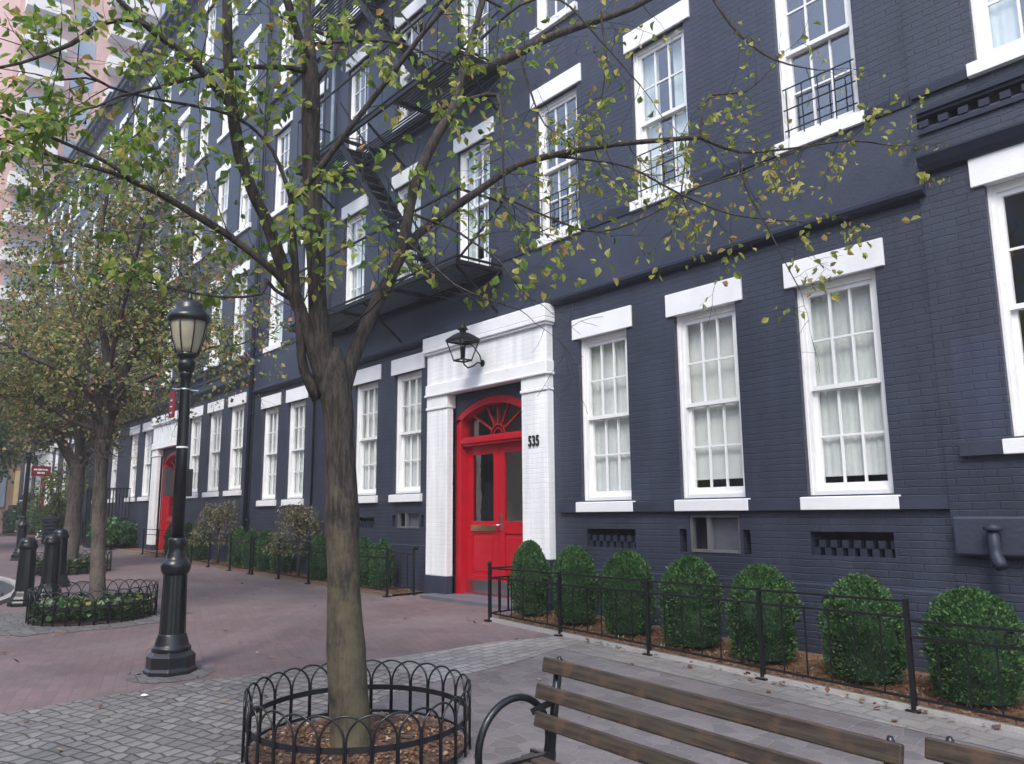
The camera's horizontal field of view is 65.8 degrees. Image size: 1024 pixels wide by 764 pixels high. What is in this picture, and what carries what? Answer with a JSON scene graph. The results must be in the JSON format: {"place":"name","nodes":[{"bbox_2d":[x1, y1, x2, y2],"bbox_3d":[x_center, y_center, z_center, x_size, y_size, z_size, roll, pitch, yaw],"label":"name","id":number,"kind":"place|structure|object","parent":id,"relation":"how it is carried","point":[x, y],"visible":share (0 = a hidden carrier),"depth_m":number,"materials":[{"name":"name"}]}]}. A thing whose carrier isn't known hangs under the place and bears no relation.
{"place":"outdoors","nodes":[
{"label":"outdoors","id":0,"kind":"place"},
{"bbox_2d":[0,661,435,763],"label":"granite sett paving","id":1,"kind":"structure","parent":0,"point":[197,722],"depth_m":5.53,"materials":[{"name":"grey stone"}]},
{"bbox_2d":[0,531,550,712],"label":"brick pavement","id":2,"kind":"structure","parent":0,"point":[48,669],"depth_m":8.95,"materials":[{"name":"brick"}]},
{"bbox_2d":[7,537,37,606],"bbox_3d":[-7.388,2.885,12.030,0.388,1.030,0.388,-8,-12,38],"label":"bollard","id":3,"kind":"object","parent":2,"relation":"on","point":[26,567],"visible":0.85,"depth_m":11.95,"materials":[{"name":"black metal"}]},
{"bbox_2d":[9,437,50,560],"bbox_3d":[-12.759,3.061,21.038,0.743,3.316,0.437,8,-12,-40],"label":"lamp post","id":4,"kind":"object","parent":2,"relation":"on","point":[22,525],"visible":0.62,"depth_m":20.92,"materials":[{"name":"black metal"}]},
{"bbox_2d":[0,532,84,541],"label":"mulch bed","id":5,"kind":"object","parent":2,"relation":"on","point":[28,535],"visible":0.12,"depth_m":37.48,"materials":[{"name":"brown wood"}]},
{"bbox_2d":[1,503,33,532],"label":"round shrub","id":6,"kind":"object","parent":5,"relation":"on","point":[11,519],"visible":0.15,"depth_m":36.98,"materials":[{"name":"green plant"}]},
{"bbox_2d":[14,504,52,534],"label":"round shrub","id":7,"kind":"object","parent":5,"relation":"on","point":[33,522],"visible":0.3,"depth_m":33.65,"materials":[{"name":"green plant"}]},
{"bbox_2d":[20,447,90,526],"bbox_3d":[-17.371,4.259,30.323,2.352,3.800,2.694,-4,-10,22],"label":"ornamental tree","id":8,"kind":"object","parent":5,"relation":"on","point":[59,501],"visible":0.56,"depth_m":29.82,"materials":[{"name":"green plant"}]},
{"bbox_2d":[36,534,61,597],"bbox_3d":[-7.613,3.036,13.060,0.388,1.030,0.388,-4,-10,21],"label":"bollard","id":9,"kind":"object","parent":2,"relation":"on","point":[50,565],"visible":0.85,"depth_m":12.98,"materials":[{"name":"black metal"}]},
{"bbox_2d":[41,517,60,543],"bbox_3d":[-16.944,5.438,29.034,0.640,0.980,0.640,8,-12,-40],"label":"litter bin","id":10,"kind":"object","parent":2,"relation":"on","point":[50,525],"visible":0.77,"depth_m":28.82,"materials":[{"name":"grey metal"}]},
{"bbox_2d":[53,529,69,587],"bbox_3d":[-8.318,3.237,14.533,0.404,1.071,0.404,-9,-13,43],"label":"bollard","id":11,"kind":"object","parent":2,"relation":"on","point":[65,536],"visible":0.52,"depth_m":14.49,"materials":[{"name":"black metal"}]},
{"bbox_2d":[35,568,89,574],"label":"pit soil","id":12,"kind":"structure","parent":2,"relation":"on","point":[85,570],"depth_m":17.07,"materials":[{"name":"brown soil"}]},
{"bbox_2d":[35,549,111,575],"bbox_3d":[-9.702,3.962,17.365,1.638,0.493,1.638,8,-12,-40],"label":"tree ring fence","id":13,"kind":"object","parent":12,"relation":"on","point":[87,563],"visible":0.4,"depth_m":16.82,"materials":[{"name":"black metal"}]},
{"bbox_2d":[0,277,178,570],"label":"street tree","id":14,"kind":"object","parent":12,"relation":"on","point":[75,496],"visible":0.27,"depth_m":17.52,"materials":[{"name":"green plant"}]},
{"bbox_2d":[0,604,194,636],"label":"stone apron","id":15,"kind":"object","parent":2,"relation":"on","point":[13,624],"visible":0.3,"depth_m":9.88,"materials":[{"name":"grey stone"}]},
{"bbox_2d":[30,610,151,625],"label":"ivy pit soil","id":16,"kind":"structure","parent":15,"relation":"on","point":[111,618],"depth_m":10.20,"materials":[{"name":"brown soil"}]},
{"bbox_2d":[27,590,156,622],"bbox_3d":[-5.601,2.998,10.621,1.560,0.293,1.555,8,-12,-40],"label":"ivy","id":17,"kind":"object","parent":16,"relation":"on","point":[74,601],"visible":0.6,"depth_m":10.28,"materials":[{"name":"green plant"}]},
{"bbox_2d":[0,117,295,615],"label":"street tree","id":18,"kind":"object","parent":16,"relation":"on","point":[105,408],"visible":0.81,"depth_m":11.01,"materials":[{"name":"green plant"}]},
{"bbox_2d":[25,579,158,626],"bbox_3d":[-5.608,2.953,10.621,1.557,0.483,1.558,8,-12,-40],"label":"tree ring fence","id":19,"kind":"object","parent":15,"relation":"on","point":[67,608],"visible":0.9,"depth_m":10.10,"materials":[{"name":"black metal"}]},
{"bbox_2d":[83,488,130,547],"bbox_3d":[-13.346,4.471,26.042,0.931,1.920,1.640,8,-12,-40],"label":"area railing","id":20,"kind":"object","parent":2,"relation":"on","point":[88,538],"visible":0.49,"depth_m":25.81,"materials":[{"name":"black metal"}]},
{"bbox_2d":[124,664,216,683],"bbox_3d":[-3.002,2.557,6.954,0.756,0.029,0.732,8,-12,-40],"label":"lamp apron","id":21,"kind":"object","parent":2,"relation":"on","point":[202,670],"visible":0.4,"depth_m":6.82,"materials":[{"name":"grey stone"}]},
{"bbox_2d":[143,293,210,676],"bbox_3d":[-3.051,0.863,7.289,0.416,3.513,0.416,7,-12,-40],"label":"lamp post","id":22,"kind":"object","parent":21,"relation":"on","point":[172,653],"visible":1,"depth_m":7.19,"materials":[{"name":"black metal"}]},
{"bbox_2d":[141,528,251,573],"bbox_3d":[-7.905,4.062,19.353,0.100,0.895,7.700,8,-12,-40],"label":"iron fence","id":23,"kind":"object","parent":2,"relation":"on","point":[230,551],"visible":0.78,"depth_m":18.26,"materials":[{"name":"black metal"}]},
{"bbox_2d":[82,544,391,596],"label":"bed kerb","id":24,"kind":"structure","parent":2,"relation":"on","point":[295,579],"depth_m":15.99,"materials":[{"name":"grey stone"}]},
{"bbox_2d":[113,547,422,594],"bbox_3d":[-8.227,4.546,20.354,0.720,0.319,20.550,8,-12,-40],"label":"mulch bed","id":25,"kind":"object","parent":2,"relation":"on","point":[394,592],"visible":0.23,"depth_m":16.33,"materials":[{"name":"brown soil"}]},
{"bbox_2d":[86,516,137,547],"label":"round shrub","id":26,"kind":"object","parent":25,"relation":"on","point":[120,532],"visible":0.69,"depth_m":24.59,"materials":[{"name":"green plant"}]},
{"bbox_2d":[186,523,208,559],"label":"boxwood shrub","id":27,"kind":"object","parent":25,"relation":"on","point":[200,551],"visible":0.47,"depth_m":19.75,"materials":[{"name":"green plant"}]},
{"bbox_2d":[188,500,242,563],"bbox_3d":[-6.941,3.550,18.721,1.579,1.545,1.558,8,-12,-40],"label":"weeping shrub","id":28,"kind":"object","parent":25,"relation":"on","point":[214,515],"visible":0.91,"depth_m":18.67,"materials":[{"name":"green plant"}]},
{"bbox_2d":[227,526,246,566],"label":"boxwood shrub","id":29,"kind":"object","parent":25,"relation":"on","point":[236,556],"visible":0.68,"depth_m":17.80,"materials":[{"name":"green plant"}]},
{"bbox_2d":[241,528,258,567],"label":"boxwood shrub","id":30,"kind":"object","parent":25,"relation":"on","point":[253,532],"visible":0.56,"depth_m":17.27,"materials":[{"name":"green plant"}]},
{"bbox_2d":[254,529,273,570],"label":"boxwood shrub","id":31,"kind":"object","parent":25,"relation":"on","point":[262,561],"visible":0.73,"depth_m":16.67,"materials":[{"name":"green plant"}]},
{"bbox_2d":[269,534,292,572],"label":"boxwood shrub","id":32,"kind":"object","parent":25,"relation":"on","point":[285,562],"visible":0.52,"depth_m":16.11,"materials":[{"name":"green plant"}]},
{"bbox_2d":[262,501,323,575],"bbox_3d":[-4.159,3.066,15.456,1.364,1.516,1.410,8,-12,-40],"label":"weeping shrub","id":33,"kind":"object","parent":25,"relation":"on","point":[301,523],"visible":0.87,"depth_m":15.40,"materials":[{"name":"green plant"}]},
{"bbox_2d":[305,532,326,577],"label":"boxwood shrub","id":34,"kind":"object","parent":25,"relation":"on","point":[318,565],"visible":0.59,"depth_m":14.74,"materials":[{"name":"green plant"}]},
{"bbox_2d":[359,536,374,585],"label":"boxwood shrub","id":35,"kind":"object","parent":25,"relation":"on","point":[365,541],"visible":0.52,"depth_m":13.57,"materials":[{"name":"green plant"}]},
{"bbox_2d":[367,538,396,588],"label":"boxwood shrub","id":36,"kind":"object","parent":25,"relation":"on","point":[377,571],"visible":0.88,"depth_m":13.10,"materials":[{"name":"green plant"}]},
{"bbox_2d":[249,537,390,597],"bbox_3d":[-3.656,3.291,14.380,0.100,0.861,5.390,8,-12,-40],"label":"iron fence","id":37,"kind":"object","parent":2,"relation":"on","point":[278,573],"visible":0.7,"depth_m":14.42,"materials":[{"name":"black metal"}]},
{"bbox_2d":[238,635,1023,763],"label":"block pavement","id":38,"kind":"structure","parent":0,"point":[513,731],"depth_m":5.62,"materials":[{"name":"grey stone"}]},
{"bbox_2d":[248,709,463,763],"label":"leaf litter","id":39,"kind":"object","parent":38,"relation":"on","point":[306,734],"visible":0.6,"depth_m":5.01,"materials":[{"name":"brown plant"}]},
{"bbox_2d":[241,659,470,763],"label":"tree ring fence","id":40,"kind":"object","parent":39,"relation":"on","point":[252,710],"visible":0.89,"depth_m":4.73,"materials":[{"name":"black metal"}]},
{"bbox_2d":[0,0,950,747],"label":"street tree","id":41,"kind":"object","parent":39,"relation":"on","point":[328,384],"visible":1,"depth_m":5.23,"materials":[{"name":"green plant"}]},
{"bbox_2d":[376,636,589,681],"bbox_3d":[-0.121,2.663,7.767,2.250,0.070,1.072,8,-12,-40],"label":"granite band","id":42,"kind":"object","parent":38,"relation":"on","point":[471,659],"visible":0.91,"depth_m":7.59,"materials":[{"name":"grey stone"}]},
{"bbox_2d":[475,656,903,763],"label":"park bench","id":43,"kind":"object","parent":38,"relation":"on","point":[888,750],"visible":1,"depth_m":3.23,"materials":[{"name":"brown wood"}]},
{"bbox_2d":[498,608,1023,726],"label":"mulch bed","id":44,"kind":"object","parent":38,"relation":"on","point":[820,671],"visible":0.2,"depth_m":7.05,"materials":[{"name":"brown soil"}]},
{"bbox_2d":[507,540,551,615],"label":"boxwood shrub","id":45,"kind":"object","parent":44,"relation":"on","point":[530,555],"visible":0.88,"depth_m":9.71,"materials":[{"name":"green plant"}]},
{"bbox_2d":[551,544,599,624],"bbox_3d":[0.735,2.389,9.245,0.600,0.969,0.592,4,-10,-24],"label":"boxwood shrub","id":46,"kind":"object","parent":44,"relation":"on","point":[576,559],"visible":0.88,"depth_m":9.09,"materials":[{"name":"green plant"}]},
{"bbox_2d":[596,549,657,634],"bbox_3d":[1.238,2.310,8.628,0.667,0.970,0.641,1,-10,-9],"label":"boxwood shrub","id":47,"kind":"object","parent":44,"relation":"on","point":[626,564],"visible":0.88,"depth_m":8.47,"materials":[{"name":"green plant"}]},
{"bbox_2d":[657,554,725,648],"bbox_3d":[1.808,2.231,7.978,0.703,0.965,0.681,-1,-10,6],"label":"boxwood shrub","id":48,"kind":"object","parent":44,"relation":"on","point":[685,568],"visible":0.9,"depth_m":7.81,"materials":[{"name":"green plant"}]},
{"bbox_2d":[723,562,803,662],"bbox_3d":[2.336,2.157,7.351,0.692,0.953,0.727,-1,-10,5],"label":"boxwood shrub","id":49,"kind":"object","parent":44,"relation":"on","point":[763,576],"visible":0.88,"depth_m":7.19,"materials":[{"name":"green plant"}]},
{"bbox_2d":[815,573,907,683],"bbox_3d":[2.944,2.079,6.647,0.761,0.934,0.751,-8,-12,37],"label":"boxwood shrub","id":50,"kind":"object","parent":44,"relation":"on","point":[868,649],"visible":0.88,"depth_m":6.45,"materials":[{"name":"green plant"}]},
{"bbox_2d":[917,585,1023,705],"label":"boxwood shrub","id":51,"kind":"object","parent":44,"relation":"on","point":[968,605],"visible":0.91,"depth_m":5.80,"materials":[{"name":"green plant"}]},
{"bbox_2d":[561,642,1023,754],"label":"granite strip","id":52,"kind":"object","parent":38,"relation":"on","point":[1011,742],"visible":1,"depth_m":6.07,"materials":[{"name":"grey stone"}]},
{"bbox_2d":[484,560,920,713],"bbox_3d":[1.707,2.359,8.040,1.070,0.914,5.080,8,-12,-40],"label":"iron fence","id":53,"kind":"object","parent":52,"relation":"on","point":[909,652],"visible":0.95,"depth_m":7.07,"materials":[{"name":"black metal"}]},
{"bbox_2d":[909,619,1023,721],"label":"iron fence","id":54,"kind":"object","parent":52,"relation":"on","point":[1011,646],"visible":1,"depth_m":5.53,"materials":[{"name":"black metal"}]},
{"bbox_2d":[925,736,1023,763],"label":"park bench","id":55,"kind":"object","parent":38,"relation":"on","point":[948,750],"visible":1,"depth_m":2.52,"materials":[{"name":"brown wood"}]},
{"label":"ground","id":56,"kind":"structure","parent":0,"visible":0},
{"bbox_2d":[0,438,21,530],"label":"brick building","id":57,"kind":"structure","parent":56,"relation":"on","point":[9,490],"depth_m":44.06,"materials":[{"name":"red brick"}]},
{"bbox_2d":[16,91,118,540],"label":"rowhouse","id":58,"kind":"structure","parent":56,"relation":"on","point":[98,129],"depth_m":36.43,"materials":[{"name":"grey brick"}]},
{"bbox_2d":[0,0,162,367],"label":"apartment tower","id":59,"kind":"structure","parent":56,"relation":"on","point":[98,50],"depth_m":70.83,"materials":[{"name":"pink brick"}]},
{"bbox_2d":[85,0,272,561],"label":"rowhouse","id":60,"kind":"structure","parent":56,"relation":"on","point":[216,451],"depth_m":23.07,"materials":[{"name":"grey brick"}]},
{"bbox_2d":[93,155,171,420],"bbox_3d":[-13.310,-2.796,27.334,0.876,8.409,5.650,8,-12,-40],"label":"fire escape","id":61,"kind":"object","parent":60,"relation":"attached to","point":[151,212],"visible":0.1,"depth_m":26.61,"materials":[{"name":"black metal"}]},
{"bbox_2d":[124,425,163,506],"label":"window","id":62,"kind":"structure","parent":60,"relation":"in","point":[134,454],"depth_m":26.49,"materials":[{"name":"white paint"}]},
{"bbox_2d":[137,421,174,505],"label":"window","id":63,"kind":"structure","parent":60,"relation":"in","point":[147,427],"depth_m":25.36,"materials":[{"name":"white paint"}]},
{"bbox_2d":[173,107,189,184],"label":"window","id":64,"kind":"structure","parent":60,"relation":"in","point":[184,128],"depth_m":25.83,"materials":[{"name":"white paint"}]},
{"bbox_2d":[186,405,203,497],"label":"window","id":65,"kind":"structure","parent":60,"relation":"in","point":[196,426],"depth_m":22.07,"materials":[{"name":"white paint"}]},
{"bbox_2d":[189,181,206,265],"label":"window","id":66,"kind":"structure","parent":60,"relation":"in","point":[199,257],"depth_m":23.76,"materials":[{"name":"white paint"}]},
{"bbox_2d":[194,88,211,165],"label":"window","id":67,"kind":"structure","parent":60,"relation":"in","point":[206,136],"depth_m":24.31,"materials":[{"name":"white paint"}]},
{"bbox_2d":[202,0,216,66],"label":"window","id":68,"kind":"structure","parent":60,"relation":"in","point":[212,13],"depth_m":24.85,"materials":[{"name":"white paint"}]},
{"bbox_2d":[202,399,223,496],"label":"window","id":69,"kind":"structure","parent":60,"relation":"in","point":[216,420],"depth_m":20.90,"materials":[{"name":"white paint"}]},
{"bbox_2d":[211,161,230,253],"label":"window","id":70,"kind":"structure","parent":60,"relation":"in","point":[223,189],"depth_m":22.40,"materials":[{"name":"white paint"}]},
{"bbox_2d":[223,392,246,495],"bbox_3d":[-6.712,1.561,19.613,0.410,2.495,1.120,8,-12,-40],"label":"window","id":71,"kind":"structure","parent":60,"relation":"in","point":[238,411],"depth_m":19.78,"materials":[{"name":"white paint"}]},
{"bbox_2d":[227,260,254,366],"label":"window","id":72,"kind":"structure","parent":60,"relation":"in","point":[246,265],"depth_m":20.51,"materials":[{"name":"white paint"}]},
{"bbox_2d":[234,136,255,236],"bbox_3d":[-6.890,-5.085,20.879,0.410,2.465,1.120,8,-12,-40],"label":"window","id":73,"kind":"structure","parent":60,"relation":"in","point":[245,205],"depth_m":21.01,"materials":[{"name":"white paint"}]},
{"bbox_2d":[243,24,261,118],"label":"window","id":74,"kind":"structure","parent":60,"relation":"in","point":[253,38],"depth_m":21.51,"materials":[{"name":"white paint"}]},
{"bbox_2d":[242,0,956,673],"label":"rowhouse","id":75,"kind":"structure","parent":56,"relation":"on","point":[732,440],"depth_m":9.81,"materials":[{"name":"grey brick"}]},
{"bbox_2d":[256,392,280,505],"bbox_3d":[-5.404,1.561,18.077,0.410,2.520,1.050,8,-12,-40],"label":"window","id":76,"kind":"structure","parent":75,"relation":"in","point":[271,424],"depth_m":18.21,"materials":[{"name":"white paint"}]},
{"bbox_2d":[263,242,287,353],"bbox_3d":[-5.430,-1.938,18.662,0.410,2.485,1.060,8,-12,-40],"label":"window","id":77,"kind":"structure","parent":75,"relation":"in","point":[272,346],"depth_m":18.77,"materials":[{"name":"white paint"}]},
{"bbox_2d":[270,111,292,218],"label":"window","id":78,"kind":"structure","parent":75,"relation":"in","point":[281,147],"depth_m":19.34,"materials":[{"name":"white paint"}]},
{"bbox_2d":[275,0,295,90],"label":"window","id":79,"kind":"structure","parent":75,"relation":"in","point":[289,49],"depth_m":19.95,"materials":[{"name":"white paint"}]},
{"bbox_2d":[281,386,307,505],"bbox_3d":[-4.534,1.385,17.060,0.410,2.520,1.050,8,-12,-40],"label":"window","id":80,"kind":"structure","parent":75,"relation":"in","point":[297,430],"depth_m":17.19,"materials":[{"name":"white paint"}]},
{"bbox_2d":[341,194,368,303],"bbox_3d":[-3.032,-2.491,15.898,0.378,2.340,1.060,8,-12,-40],"label":"window","id":81,"kind":"structure","parent":75,"relation":"in","point":[353,277],"depth_m":16.04,"materials":[{"name":"white paint"}]},
{"bbox_2d":[343,43,371,168],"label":"window","id":82,"kind":"structure","parent":75,"relation":"in","point":[360,56],"depth_m":16.65,"materials":[{"name":"white paint"}]},
{"bbox_2d":[353,364,380,502],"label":"window","id":83,"kind":"structure","parent":75,"relation":"in","point":[366,447],"depth_m":14.94,"materials":[{"name":"white paint"}]},
{"bbox_2d":[289,0,502,342],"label":"fire escape","id":84,"kind":"object","parent":75,"relation":"on","point":[410,292],"visible":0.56,"depth_m":13.64,"materials":[{"name":"black metal"}]},
{"bbox_2d":[391,162,420,282],"bbox_3d":[-1.774,-2.746,14.430,0.378,2.340,1.060,8,-12,-40],"label":"window","id":85,"kind":"structure","parent":75,"relation":"in","point":[398,180],"depth_m":14.59,"materials":[{"name":"white paint"}]},
{"bbox_2d":[397,511,418,527],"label":"cellar window","id":86,"kind":"structure","parent":75,"relation":"in","point":[411,517],"depth_m":13.43,"materials":[{"name":"grey glass"}]},
{"bbox_2d":[392,0,425,133],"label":"window","id":87,"kind":"structure","parent":75,"relation":"in","point":[413,8],"depth_m":15.10,"materials":[{"name":"white paint"}]},
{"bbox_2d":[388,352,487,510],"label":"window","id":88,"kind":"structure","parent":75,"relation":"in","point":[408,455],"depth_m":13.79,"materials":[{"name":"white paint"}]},
{"bbox_2d":[445,320,484,367],"bbox_3d":[-0.661,-0.556,11.863,0.576,0.722,0.382,8,-12,-40],"label":"wall lantern","id":89,"kind":"object","parent":75,"relation":"attached to","point":[463,337],"depth_m":11.77,"materials":[{"name":"black metal"}]},
{"bbox_2d":[453,116,493,266],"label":"window","id":90,"kind":"structure","parent":75,"relation":"in","point":[473,137],"depth_m":13.09,"materials":[{"name":"white paint"}]},
{"bbox_2d":[461,0,488,61],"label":"window","id":91,"kind":"structure","parent":75,"relation":"in","point":[472,10],"depth_m":13.71,"materials":[{"name":"white paint"}]},
{"bbox_2d":[467,444,499,595],"bbox_3d":[-0.440,2.099,12.143,0.065,2.240,0.783,8,-12,-40],"label":"door","id":92,"kind":"structure","parent":75,"relation":"in","point":[482,537],"depth_m":12.10,"materials":[{"name":"red paint"}]},
{"bbox_2d":[493,441,522,596],"bbox_3d":[0.030,1.997,11.552,0.121,2.240,0.843,8,-12,-40],"label":"door","id":93,"kind":"structure","parent":75,"relation":"in","point":[510,532],"depth_m":11.70,"materials":[{"name":"red paint"}]},
{"bbox_2d":[529,0,577,40],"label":"window","id":94,"kind":"structure","parent":75,"relation":"in","point":[559,9],"depth_m":11.95,"materials":[{"name":"white paint"}]},
{"bbox_2d":[530,63,580,248],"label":"window","id":95,"kind":"structure","parent":75,"relation":"in","point":[572,76],"depth_m":11.62,"materials":[{"name":"white paint"}]},
{"bbox_2d":[572,305,634,511],"bbox_3d":[1.286,0.382,10.240,0.410,2.565,1.050,8,-12,-40],"label":"window","id":96,"kind":"structure","parent":75,"relation":"in","point":[607,467],"depth_m":10.30,"materials":[{"name":"white paint"}]},
{"bbox_2d":[623,0,692,212],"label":"window","id":97,"kind":"structure","parent":75,"relation":"in","point":[663,76],"depth_m":10.16,"materials":[{"name":"white paint"}]},
{"bbox_2d":[665,277,750,510],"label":"window","id":98,"kind":"structure","parent":75,"relation":"in","point":[710,408],"depth_m":9.10,"materials":[{"name":"white paint"}]},
{"bbox_2d":[690,514,740,553],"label":"cellar window","id":99,"kind":"structure","parent":75,"relation":"in","point":[718,533],"depth_m":8.75,"materials":[{"name":"grey glass"}]},
{"bbox_2d":[774,0,864,155],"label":"window","id":100,"kind":"structure","parent":75,"relation":"in","point":[829,110],"depth_m":8.78,"materials":[{"name":"white paint"}]},
{"bbox_2d":[782,238,900,509],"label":"window","id":101,"kind":"structure","parent":75,"relation":"in","point":[848,442],"depth_m":7.88,"materials":[{"name":"white paint"}]},
{"bbox_2d":[490,617,1023,734],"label":"bed kerb","id":102,"kind":"structure","parent":56,"relation":"on","point":[1017,729],"depth_m":6.54,"materials":[{"name":"concrete"}]},
{"bbox_2d":[900,0,1023,683],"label":"rowhouse","id":103,"kind":"structure","parent":56,"relation":"on","point":[965,60],"depth_m":6.90,"materials":[{"name":"grey brick"}]},
{"bbox_2d":[958,0,1023,110],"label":"window","id":104,"kind":"structure","parent":103,"relation":"in","point":[998,25],"depth_m":7.10,"materials":[{"name":"white paint"}]},
{"bbox_2d":[968,142,1023,453],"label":"window","id":105,"kind":"structure","parent":103,"relation":"in","point":[1006,199],"depth_m":6.80,"materials":[{"name":"white paint"}]},
{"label":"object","id":106,"kind":"structure","parent":0,"visible":0},
{"bbox_2d":[0,333,62,478],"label":"street tree","id":107,"kind":"object","parent":106,"relation":"on","point":[4,439],"visible":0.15,"depth_m":26.29,"materials":[{"name":"green plant"}]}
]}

